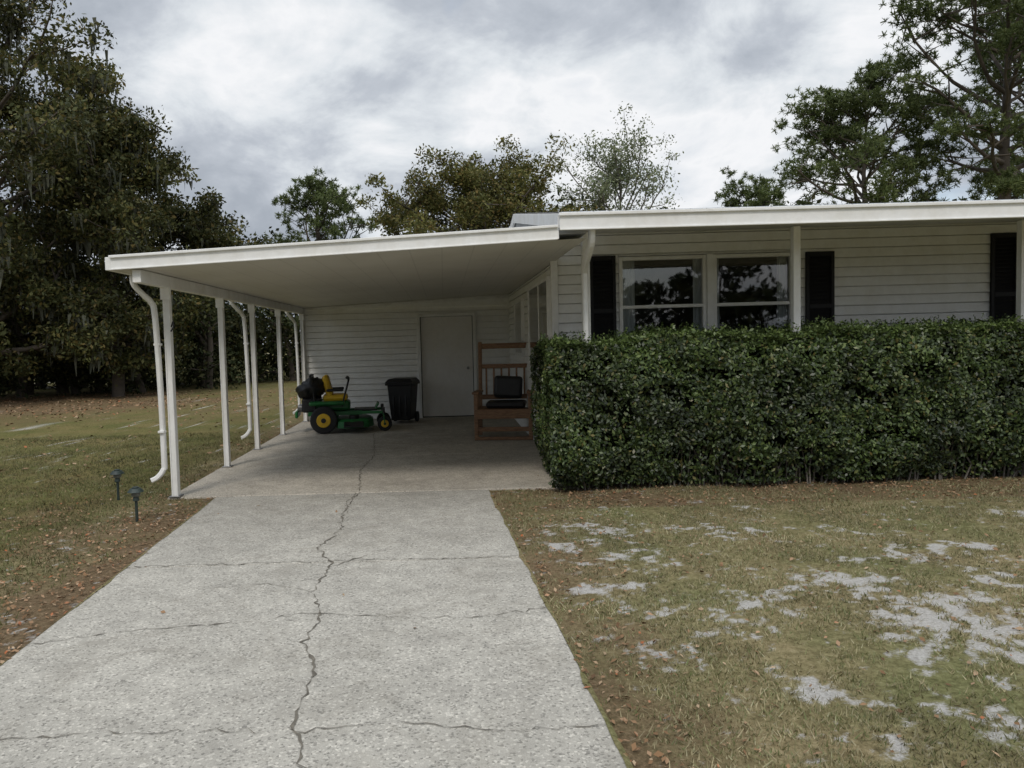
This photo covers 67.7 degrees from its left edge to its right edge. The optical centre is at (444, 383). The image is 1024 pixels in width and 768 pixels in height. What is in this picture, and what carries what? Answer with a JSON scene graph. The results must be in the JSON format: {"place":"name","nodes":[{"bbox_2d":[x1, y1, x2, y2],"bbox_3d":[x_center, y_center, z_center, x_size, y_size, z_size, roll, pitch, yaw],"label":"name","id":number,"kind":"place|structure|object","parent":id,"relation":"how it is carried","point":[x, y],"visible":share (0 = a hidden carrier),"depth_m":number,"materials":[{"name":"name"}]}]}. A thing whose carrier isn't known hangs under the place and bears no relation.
{"place":"outdoors","nodes":[
{"label":"outdoors","id":0,"kind":"place"},
{"bbox_2d":[0,430,286,627],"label":"side lawn grass","id":1,"kind":"structure","parent":0,"point":[112,462],"depth_m":8.95,"materials":[{"name":"green plant"}]},
{"bbox_2d":[0,490,633,767],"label":"driveway","id":2,"kind":"structure","parent":0,"point":[262,642],"depth_m":3.81,"materials":[{"name":"concrete"}]},
{"bbox_2d":[168,416,575,499],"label":"carport floor","id":3,"kind":"structure","parent":0,"point":[427,454],"depth_m":9.80,"materials":[{"name":"concrete"}]},
{"bbox_2d":[295,374,391,433],"bbox_3d":[-1.822,0.324,13.662,1.695,1.022,1.374,-2,3,-6],"label":"riding mower","id":4,"kind":"object","parent":3,"relation":"on","point":[327,409],"visible":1,"depth_m":13.40,"materials":[{"name":"metal"}]},
{"bbox_2d":[105,225,585,497],"bbox_3d":[-0.892,-0.424,12.725,4.480,2.616,11.340,-2,3,0],"label":"carport","id":5,"kind":"object","parent":3,"relation":"on","point":[374,316],"visible":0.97,"depth_m":11.22,"materials":[{"name":"metal"}]},
{"bbox_2d":[421,316,473,416],"bbox_3d":[0.050,-0.360,15.549,1.040,2.030,0.030,-2,3,0],"label":"storage door","id":6,"kind":"structure","parent":5,"relation":"in","point":[446,342],"depth_m":15.54,"materials":[{"name":"paint"}]},
{"bbox_2d":[359,433,374,490],"bbox_3d":[-1.036,0.985,10.521,0.150,0.001,5.110,-2,3,-3],"label":"crack","id":7,"kind":"object","parent":3,"relation":"on","point":[367,463],"visible":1,"depth_m":9.64,"materials":[{"name":"grey concrete"}]},
{"bbox_2d":[385,377,419,420],"bbox_3d":[-0.803,0.314,14.779,0.548,0.860,0.689,-1,3,12],"label":"trash bin","id":8,"kind":"object","parent":3,"relation":"on","point":[402,393],"visible":1,"depth_m":14.50,"materials":[{"name":"black plastic"}]},
{"bbox_2d":[472,342,532,439],"bbox_3d":[0.941,0.086,12.080,0.946,1.524,0.912,-1,3,8],"label":"wooden porch chair","id":9,"kind":"object","parent":3,"relation":"on","point":[507,387],"visible":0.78,"depth_m":12.19,"materials":[{"name":"brown wood"}]},
{"bbox_2d":[0,353,1023,767],"bbox_3d":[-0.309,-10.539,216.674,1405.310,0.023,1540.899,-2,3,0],"label":"ground","id":10,"kind":"structure","parent":0,"point":[900,661],"depth_m":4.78,"materials":[{"name":"green plant"}]},
{"bbox_2d":[0,0,131,381],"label":"oak tree","id":11,"kind":"object","parent":10,"relation":"on","point":[20,149],"visible":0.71,"depth_m":23.02,"materials":[{"name":"green plant"}]},
{"bbox_2d":[0,49,201,394],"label":"oak tree","id":12,"kind":"object","parent":10,"relation":"on","point":[65,79],"visible":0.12,"depth_m":27.54,"materials":[{"name":"green plant"}]},
{"bbox_2d":[110,469,123,499],"bbox_3d":[-3.452,1.065,8.017,0.146,0.332,0.146,-3,3,-19],"label":"path light","id":13,"kind":"object","parent":10,"relation":"on","point":[116,473],"visible":1,"depth_m":7.99,"materials":[{"name":"metal"}]},
{"bbox_2d":[13,91,224,396],"bbox_3d":[-10.829,-4.542,25.960,6.913,10.472,6.786,-3,4,-27],"label":"oak tree","id":14,"kind":"object","parent":10,"relation":"on","point":[119,222],"visible":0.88,"depth_m":24.85,"materials":[{"name":"green plant"}]},
{"bbox_2d":[0,240,267,398],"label":"understorey shrubs","id":15,"kind":"object","parent":10,"relation":"on","point":[204,370],"visible":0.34,"depth_m":28.25,"materials":[{"name":"green plant"}]},
{"bbox_2d":[127,486,143,521],"bbox_3d":[-2.830,1.106,6.968,0.146,0.332,0.146,-2,3,-9],"label":"path light","id":16,"kind":"object","parent":10,"relation":"on","point":[134,491],"visible":0.97,"depth_m":6.94,"materials":[{"name":"metal"}]},
{"bbox_2d":[0,388,299,483],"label":"fallen leaves","id":17,"kind":"object","parent":10,"relation":"on","point":[119,400],"visible":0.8,"depth_m":21.27,"materials":[{"name":"brown plant"}]},
{"bbox_2d":[121,186,276,384],"bbox_3d":[-10.878,-3.933,32.416,7.262,8.539,6.138,-3,3,-21],"label":"oak tree","id":18,"kind":"object","parent":10,"relation":"on","point":[201,225],"visible":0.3,"depth_m":31.46,"materials":[{"name":"green plant"}]},
{"bbox_2d":[265,167,379,243],"bbox_3d":[-6.512,-5.458,37.624,5.336,10.757,6.991,-4,4,-37],"label":"pine tree","id":19,"kind":"object","parent":10,"relation":"on","point":[320,195],"visible":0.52,"depth_m":36.84,"materials":[{"name":"green plant"}]},
{"bbox_2d":[0,189,674,388],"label":"tree line","id":20,"kind":"object","parent":10,"relation":"on","point":[288,347],"visible":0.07,"depth_m":33.69,"materials":[{"name":"green plant"}]},
{"bbox_2d":[354,130,601,306],"bbox_3d":[1.215,-4.969,29.595,10.000,10.248,9.355,-2,3,0],"label":"oak tree","id":21,"kind":"object","parent":10,"relation":"on","point":[477,206],"visible":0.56,"depth_m":28.20,"materials":[{"name":"green plant"}]},
{"bbox_2d":[0,473,1023,767],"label":"fallen leaves","id":22,"kind":"object","parent":10,"relation":"on","point":[624,719],"visible":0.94,"depth_m":5.46,"materials":[{"name":"brown plant"}]},
{"bbox_2d":[581,232,590,484],"bbox_3d":[1.493,-0.258,7.980,0.075,2.640,0.075,-2,3,0],"label":"porch post","id":23,"kind":"object","parent":10,"relation":"on","point":[583,245],"visible":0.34,"depth_m":7.90,"materials":[{"name":"white metal"}]},
{"bbox_2d":[581,230,595,345],"bbox_3d":[1.432,-0.246,7.543,0.078,2.470,0.771,-1,3,4],"label":"downspout","id":24,"kind":"object","parent":23,"relation":"attached to","point":[588,252],"visible":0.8,"depth_m":7.80,"materials":[{"name":"white paint"}]},
{"bbox_2d":[557,233,618,339],"bbox_3d":[1.724,-0.412,9.198,0.770,2.800,0.052,-2,3,0],"label":"front wall siding","id":25,"kind":"object","parent":10,"relation":"on","point":[569,293],"visible":0.22,"depth_m":9.14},
{"bbox_2d":[550,260,558,338],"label":"corner trim","id":26,"kind":"structure","parent":25,"relation":"attached to","point":[554,294],"depth_m":9.11,"materials":[{"name":"white paint"}]},
{"bbox_2d":[590,256,593,337],"bbox_3d":[1.766,-0.871,9.133,0.040,1.320,0.035,-2,3,0],"label":"shutter stile","id":27,"kind":"object","parent":25,"relation":"attached to","point":[591,296],"visible":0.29,"depth_m":9.11,"materials":[{"name":"black wood"}]},
{"bbox_2d":[593,261,612,340],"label":"shutter louvres","id":28,"kind":"object","parent":25,"relation":"attached to","point":[606,331],"visible":0.71,"depth_m":9.12,"materials":[{"name":"black wood"}]},
{"bbox_2d":[593,256,611,260],"bbox_3d":[1.884,-1.503,9.096,0.230,0.060,0.034,-2,3,0],"label":"shutter rail","id":29,"kind":"object","parent":28,"relation":"attached to","point":[602,258],"visible":1,"depth_m":9.08,"materials":[{"name":"black wood"}]},
{"bbox_2d":[593,263,612,339],"bbox_3d":[1.901,-0.875,9.147,0.240,1.310,0.006,-2,3,0],"label":"shutter back","id":30,"kind":"object","parent":28,"relation":"attached to","point":[602,297],"visible":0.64,"depth_m":9.13,"materials":[{"name":"black wood"}]},
{"bbox_2d":[612,255,616,335],"bbox_3d":[2.036,-0.878,9.133,0.040,1.320,0.035,-2,3,0],"label":"shutter stile","id":31,"kind":"object","parent":25,"relation":"attached to","point":[614,289],"visible":0.56,"depth_m":9.10,"materials":[{"name":"black wood"}]},
{"bbox_2d":[618,257,622,335],"bbox_3d":[2.119,-0.872,9.164,0.045,1.300,0.070,-2,3,0],"label":"window jamb","id":32,"kind":"object","parent":25,"relation":"attached to","point":[620,283],"depth_m":9.12,"materials":[{"name":"white paint"}]},
{"bbox_2d":[623,304,702,308],"bbox_3d":[2.620,-0.936,9.161,0.960,0.040,0.050,-2,3,0],"label":"window rail","id":33,"kind":"object","parent":32,"relation":"attached to","point":[660,306],"depth_m":9.14,"materials":[{"name":"white paint"}]},
{"bbox_2d":[549,101,684,210],"bbox_3d":[7.234,-5.801,31.993,5.682,11.304,6.277,-2,3,0],"label":"slender tree","id":34,"kind":"object","parent":10,"relation":"on","point":[614,178],"visible":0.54,"depth_m":31.24,"materials":[{"name":"green plant"}]},
{"bbox_2d":[713,165,833,206],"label":"pine tree","id":35,"kind":"object","parent":10,"relation":"on","point":[766,198],"visible":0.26,"depth_m":44.97,"materials":[{"name":"green plant"}]},
{"bbox_2d":[529,313,1023,490],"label":"hedge","id":36,"kind":"object","parent":10,"relation":"on","point":[737,406],"visible":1,"depth_m":7.60,"materials":[{"name":"green plant"}]},
{"bbox_2d":[790,226,800,478],"bbox_3d":[3.683,-0.319,7.980,0.075,2.640,0.075,-2,3,0],"label":"porch post","id":37,"kind":"object","parent":10,"relation":"on","point":[795,250],"visible":0.46,"depth_m":7.91,"materials":[{"name":"white metal"}]},
{"bbox_2d":[762,48,967,204],"bbox_3d":[18.611,-7.815,35.334,8.292,14.316,9.465,-3,4,-30],"label":"pine tree","id":38,"kind":"object","parent":10,"relation":"on","point":[857,155],"visible":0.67,"depth_m":34.04,"materials":[{"name":"green plant"}]},
{"bbox_2d":[787,195,977,204],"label":"tree line","id":39,"kind":"object","parent":10,"relation":"on","point":[818,201],"visible":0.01,"depth_m":44.21,"materials":[{"name":"green plant"}]},
{"bbox_2d":[801,222,1016,344],"bbox_3d":[9.096,-0.618,9.198,9.780,2.800,0.052,-2,3,0],"label":"front wall siding","id":40,"kind":"object","parent":10,"relation":"on","point":[910,272],"depth_m":9.14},
{"bbox_2d":[617,228,789,256],"bbox_3d":[3.124,-1.700,9.128,2.100,0.300,0.052,-2,3,0],"label":"front wall siding","id":41,"kind":"object","parent":40,"relation":"attached to","point":[704,242],"visible":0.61,"depth_m":9.11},
{"bbox_2d":[622,261,634,333],"bbox_3d":[2.216,-0.889,9.238,0.200,1.320,0.030,-2,3,0],"label":"curtain","id":42,"kind":"object","parent":41,"relation":"hanging from","point":[628,294],"visible":0.59,"depth_m":9.23,"materials":[{"name":"fabric"}]},
{"bbox_2d":[622,255,701,260],"bbox_3d":[2.604,-1.513,9.129,0.960,0.045,0.064,-2,3,0],"label":"window head","id":43,"kind":"object","parent":41,"relation":"attached to","point":[678,257],"depth_m":9.10,"materials":[{"name":"white paint"}]},
{"bbox_2d":[701,255,706,328],"bbox_3d":[3.124,-0.900,9.164,0.045,1.300,0.070,-2,3,0],"label":"window jamb","id":44,"kind":"object","parent":41,"relation":"attached to","point":[703,295],"depth_m":9.13,"materials":[{"name":"white paint"}]},
{"bbox_2d":[693,259,719,330],"bbox_3d":[3.181,-0.916,9.238,0.330,1.320,0.030,-2,3,0],"label":"curtain","id":45,"kind":"object","parent":41,"relation":"hanging from","point":[697,289],"visible":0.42,"depth_m":9.23,"materials":[{"name":"fabric"}]},
{"bbox_2d":[713,254,716,326],"bbox_3d":[3.248,-0.904,9.164,0.045,1.300,0.070,-2,3,0],"label":"window jamb","id":46,"kind":"object","parent":41,"relation":"attached to","point":[715,284],"depth_m":9.11,"materials":[{"name":"white paint"}]},
{"bbox_2d":[717,301,789,306],"bbox_3d":[3.709,-0.967,9.161,0.880,0.040,0.050,-2,3,0],"label":"window rail","id":47,"kind":"object","parent":46,"relation":"attached to","point":[756,303],"depth_m":9.14,"materials":[{"name":"white paint"}]},
{"bbox_2d":[717,252,789,258],"bbox_3d":[3.693,-1.543,9.129,0.880,0.045,0.064,-2,3,0],"label":"window head","id":48,"kind":"object","parent":41,"relation":"attached to","point":[753,255],"depth_m":9.10,"materials":[{"name":"white paint"}]},
{"bbox_2d":[788,256,790,324],"bbox_3d":[4.173,-0.930,9.164,0.045,1.300,0.070,-2,3,0],"label":"window jamb","id":49,"kind":"object","parent":40,"relation":"attached to","point":[789,294],"depth_m":9.15,"materials":[{"name":"white paint"}]},
{"bbox_2d":[805,252,809,343],"bbox_3d":[4.356,-0.933,9.134,0.040,1.300,0.035,-2,3,0],"label":"shutter stile","id":50,"kind":"object","parent":40,"relation":"attached to","point":[807,285],"visible":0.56,"depth_m":9.11,"materials":[{"name":"black wood"}]},
{"bbox_2d":[810,256,830,344],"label":"shutter louvres","id":51,"kind":"object","parent":40,"relation":"attached to","point":[826,297],"visible":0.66,"depth_m":9.12,"materials":[{"name":"black wood"}]},
{"bbox_2d":[810,259,829,344],"bbox_3d":[4.506,-0.938,9.148,0.270,1.290,0.006,-2,3,0],"label":"shutter back","id":52,"kind":"object","parent":51,"relation":"attached to","point":[819,286],"visible":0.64,"depth_m":9.13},
{"bbox_2d":[810,251,830,256],"bbox_3d":[4.488,-1.556,9.097,0.260,0.060,0.034,-2,3,0],"label":"shutter rail","id":53,"kind":"object","parent":51,"relation":"attached to","point":[820,253],"visible":1,"depth_m":9.08,"materials":[{"name":"black wood"}]},
{"bbox_2d":[830,251,834,345],"bbox_3d":[4.655,-0.942,9.134,0.040,1.300,0.035,-2,3,0],"label":"shutter stile","id":54,"kind":"object","parent":40,"relation":"attached to","point":[832,286],"visible":0.56,"depth_m":9.11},
{"bbox_2d":[989,233,994,321],"bbox_3d":[6.572,-1.075,9.130,0.040,1.460,0.035,-2,3,0],"label":"shutter stile","id":55,"kind":"object","parent":40,"relation":"attached to","point":[992,274],"visible":0.56,"depth_m":9.11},
{"bbox_2d":[994,238,1014,321],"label":"shutter louvres","id":56,"kind":"object","parent":40,"relation":"attached to","point":[1010,312],"visible":0.69,"depth_m":9.12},
{"bbox_2d":[994,240,1013,320],"bbox_3d":[6.713,-1.080,9.143,0.250,1.450,0.006,-2,3,0],"label":"shutter back","id":57,"kind":"object","parent":56,"relation":"attached to","point":[1004,278],"visible":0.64,"depth_m":9.12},
{"bbox_2d":[995,291,1014,296],"bbox_3d":[6.713,-1.079,9.127,0.240,0.060,0.034,-2,3,0],"label":"shutter rail","id":58,"kind":"object","parent":56,"relation":"attached to","point":[1005,294],"visible":1,"depth_m":9.11,"materials":[{"name":"black wood"}]},
{"bbox_2d":[995,232,1015,237],"bbox_3d":[6.693,-1.777,9.088,0.240,0.060,0.034,-2,3,0],"label":"shutter rail","id":59,"kind":"object","parent":56,"relation":"attached to","point":[1006,235],"visible":1,"depth_m":9.07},
{"bbox_2d":[1013,232,1016,317],"bbox_3d":[6.852,-1.083,9.130,0.040,1.460,0.035,-2,3,0],"label":"shutter stile","id":60,"kind":"object","parent":40,"relation":"attached to","point":[1014,274],"visible":0.36,"depth_m":9.10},
{"bbox_2d":[863,0,1023,201],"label":"pine tree","id":61,"kind":"object","parent":10,"relation":"on","point":[1006,44],"visible":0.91,"depth_m":30.97,"materials":[{"name":"green plant"}]},
{"bbox_2d":[933,0,1023,198],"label":"pine tree","id":62,"kind":"object","parent":10,"relation":"on","point":[978,178],"visible":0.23,"depth_m":36.96,"materials":[{"name":"green plant"}]},
{"bbox_2d":[1016,220,1023,472],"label":"porch post","id":63,"kind":"object","parent":10,"relation":"on","point":[1020,275],"visible":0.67,"depth_m":7.92,"materials":[{"name":"white paint"}]},
{"bbox_3d":[3.181,0.346,9.243,2.100,1.200,0.052,-2,3,0],"label":"front wall siding","id":64,"kind":"object","parent":10,"relation":"on","visible":0},
{"bbox_2d":[705,254,713,348],"bbox_3d":[3.186,-0.902,9.157,0.075,1.320,0.090,-2,3,0],"label":"window mullion","id":65,"kind":"structure","parent":64,"relation":"on","point":[710,290],"depth_m":9.10,"materials":[{"name":"white paint"}]},
{"bbox_2d":[0,0,1023,346],"label":"sky","id":66,"kind":"structure","parent":0,"point":[259,95],"materials":[{"name":"grey"}]},
{"bbox_2d":[559,203,1023,228],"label":"roof fascia","id":67,"kind":"structure","parent":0,"point":[794,215],"depth_m":7.01,"materials":[{"name":"white metal"}]},
{"bbox_2d":[559,218,1023,233],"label":"soffit","id":68,"kind":"structure","parent":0,"point":[814,225],"depth_m":8.19,"materials":[{"name":"paint"}]},
{"bbox_2d":[516,199,1023,213],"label":"roof panel","id":69,"kind":"structure","parent":68,"relation":"on","point":[754,206],"depth_m":7.25,"materials":[{"name":"white metal"}]},
{"bbox_2d":[510,217,514,227],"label":"rake fascia","id":70,"kind":"structure","parent":69,"relation":"attached to","point":[512,224],"depth_m":11.56,"materials":[{"name":"white metal"}]},
{"bbox_2d":[513,214,558,227],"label":"rake fascia","id":71,"kind":"structure","parent":69,"relation":"attached to","point":[540,219],"depth_m":8.54,"materials":[{"name":"white metal"}]},
{"bbox_2d":[514,223,559,229],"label":"gable end","id":72,"kind":"structure","parent":69,"relation":"attached to","point":[520,225],"depth_m":10.58,"materials":[{"name":"metal"}]},
{"bbox_2d":[558,200,1023,215],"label":"fascia lip","id":73,"kind":"object","parent":69,"relation":"attached to","point":[788,207],"visible":1,"depth_m":6.99,"materials":[{"name":"white metal"}]},
{"bbox_2d":[560,215,1023,230],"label":"fascia drip","id":74,"kind":"object","parent":69,"relation":"attached to","point":[778,223],"visible":1,"depth_m":7.01},
{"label":"rear walls","id":75,"kind":"object","parent":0,"visible":0},
{"bbox_2d":[508,266,550,439],"bbox_3d":[1.343,-0.410,12.399,0.052,2.460,6.400,-2,3,0],"label":"side wall siding","id":76,"kind":"object","parent":75,"relation":"attached to","point":[520,292],"visible":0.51,"depth_m":12.72,"materials":[{"name":"white wood"}]},
{"bbox_2d":[514,305,515,351],"bbox_3d":[1.289,-1.006,13.767,0.060,0.850,0.050,-2,3,0],"label":"window jamb","id":77,"kind":"object","parent":76,"relation":"attached to","point":[514,326],"depth_m":13.75,"materials":[{"name":"white wood"}]},
{"bbox_2d":[515,302,521,352],"bbox_3d":[1.273,-0.973,13.168,0.001,0.900,1.200,-2,3,0],"label":"window glass","id":78,"kind":"object","parent":76,"relation":"in","point":[518,321],"visible":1,"depth_m":13.20,"materials":[{"name":"glass"}]},
{"bbox_2d":[514,298,524,304],"bbox_3d":[1.281,-1.422,13.143,0.060,0.050,1.300,-2,3,0],"label":"window head","id":79,"kind":"object","parent":76,"relation":"attached to","point":[518,301],"depth_m":12.85},
{"bbox_2d":[515,352,524,355],"bbox_3d":[1.306,-0.524,13.193,0.060,0.050,1.300,-2,3,0],"label":"window head","id":80,"kind":"object","parent":76,"relation":"attached to","point":[519,353],"depth_m":12.94},
{"bbox_2d":[521,301,525,352],"bbox_3d":[1.291,-0.940,12.569,0.060,0.850,0.050,-2,3,0],"label":"window jamb","id":81,"kind":"object","parent":76,"relation":"attached to","point":[522,324],"depth_m":12.54,"materials":[{"name":"white wood"}]},
{"bbox_2d":[527,291,529,363],"bbox_3d":[1.294,-0.859,11.572,0.060,1.100,0.050,-2,3,0],"label":"window jamb","id":82,"kind":"object","parent":76,"relation":"attached to","point":[528,327],"depth_m":11.55,"materials":[{"name":"white wood"}]},
{"bbox_2d":[528,281,546,360],"bbox_3d":[1.278,-0.798,10.499,0.001,1.150,2.150,-2,3,0],"label":"window glass","id":83,"kind":"object","parent":76,"relation":"in","point":[535,303],"visible":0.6,"depth_m":10.54,"materials":[{"name":"clear glass"}]},
{"bbox_2d":[537,286,538,341],"bbox_3d":[1.295,-0.792,10.374,0.045,1.100,0.050,-2,3,0],"label":"window mullion","id":84,"kind":"structure","parent":76,"relation":"attached to","point":[538,315],"depth_m":10.35},
{"bbox_2d":[527,275,549,290],"bbox_3d":[1.282,-1.373,10.467,0.060,0.050,2.250,-2,3,0],"label":"window head","id":85,"kind":"object","parent":76,"relation":"attached to","point":[544,279],"depth_m":10.08},
{"bbox_2d":[546,280,550,339],"bbox_3d":[1.297,-0.739,9.425,0.060,1.100,0.050,-2,3,0],"label":"window jamb","id":86,"kind":"object","parent":76,"relation":"attached to","point":[548,297],"depth_m":9.39,"materials":[{"name":"white wood"}]},
{"bbox_2d":[546,257,776,350],"bbox_3d":[3.151,-0.715,10.311,3.300,2.000,2.140,-2,3,0],"label":"room interior","id":87,"kind":"object","parent":75,"relation":"attached to","point":[661,282],"visible":0.15,"depth_m":11.34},
{"bbox_2d":[777,257,787,341],"bbox_3d":[4.115,-0.942,9.238,0.160,1.320,0.030,-2,3,0],"label":"curtain","id":88,"kind":"object","parent":87,"relation":"hanging from","point":[782,284],"visible":0.54,"depth_m":9.22,"materials":[{"name":"fabric"}]}
]}

